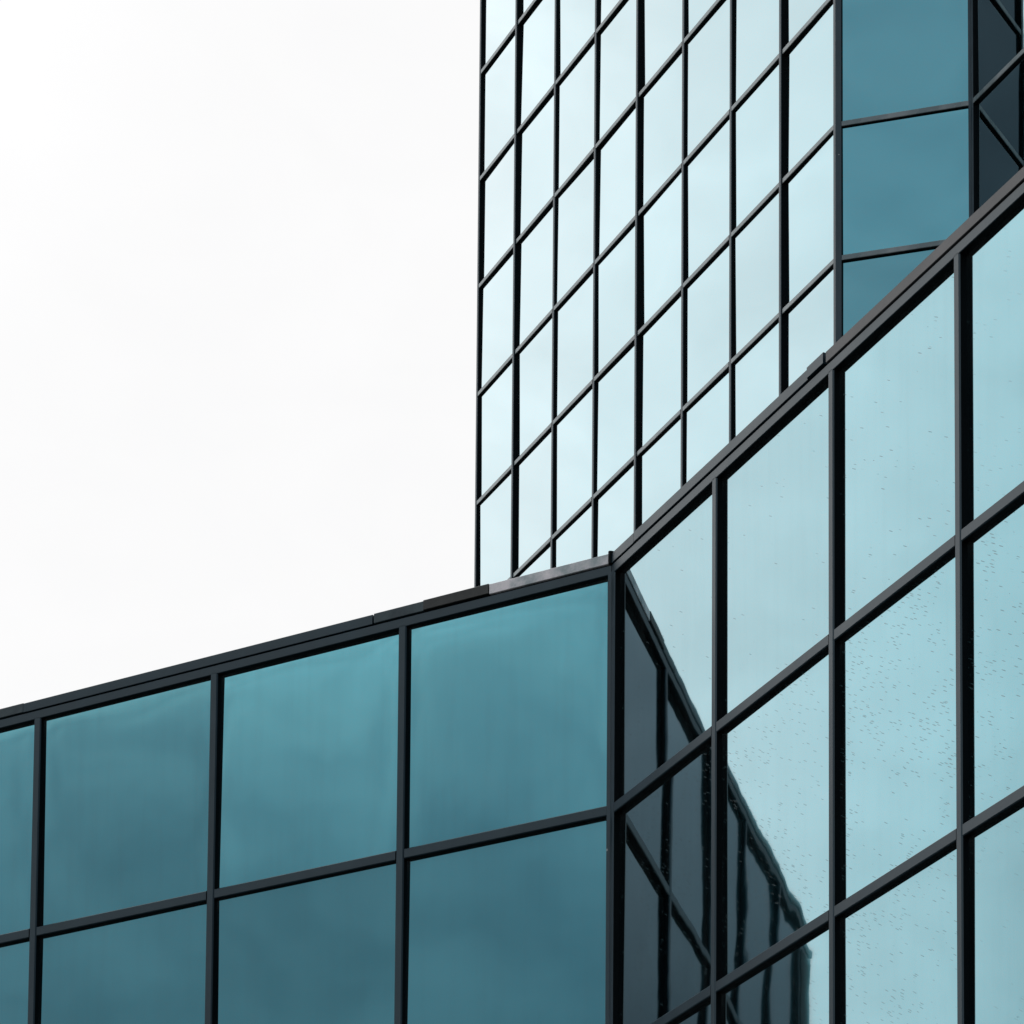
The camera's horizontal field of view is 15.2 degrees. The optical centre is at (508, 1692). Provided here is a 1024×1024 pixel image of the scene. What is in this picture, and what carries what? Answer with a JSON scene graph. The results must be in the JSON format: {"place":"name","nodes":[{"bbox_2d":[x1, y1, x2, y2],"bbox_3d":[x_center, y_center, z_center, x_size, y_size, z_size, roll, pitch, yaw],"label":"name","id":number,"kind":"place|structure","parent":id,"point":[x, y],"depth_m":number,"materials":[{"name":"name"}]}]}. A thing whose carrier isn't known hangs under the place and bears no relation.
{"place":"outdoors","nodes":[
{"label":"outdoors","id":0,"kind":"place"},
{"bbox_2d":[0,0,479,708],"label":"sky","id":1,"kind":"structure","parent":0,"point":[239,238],"materials":[{"name":"white"}]},
{"bbox_2d":[0,167,1023,1023],"bbox_3d":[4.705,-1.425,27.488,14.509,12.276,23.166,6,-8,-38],"label":"wing","id":2,"kind":"structure","parent":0,"point":[730,731],"depth_m":25.51,"materials":[{"name":"teal glass"}]},
{"bbox_2d":[474,0,1023,586],"bbox_3d":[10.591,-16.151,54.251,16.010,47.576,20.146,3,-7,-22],"label":"glass tower","id":3,"kind":"structure","parent":0,"point":[708,230],"depth_m":53.90,"materials":[{"name":"glass"}]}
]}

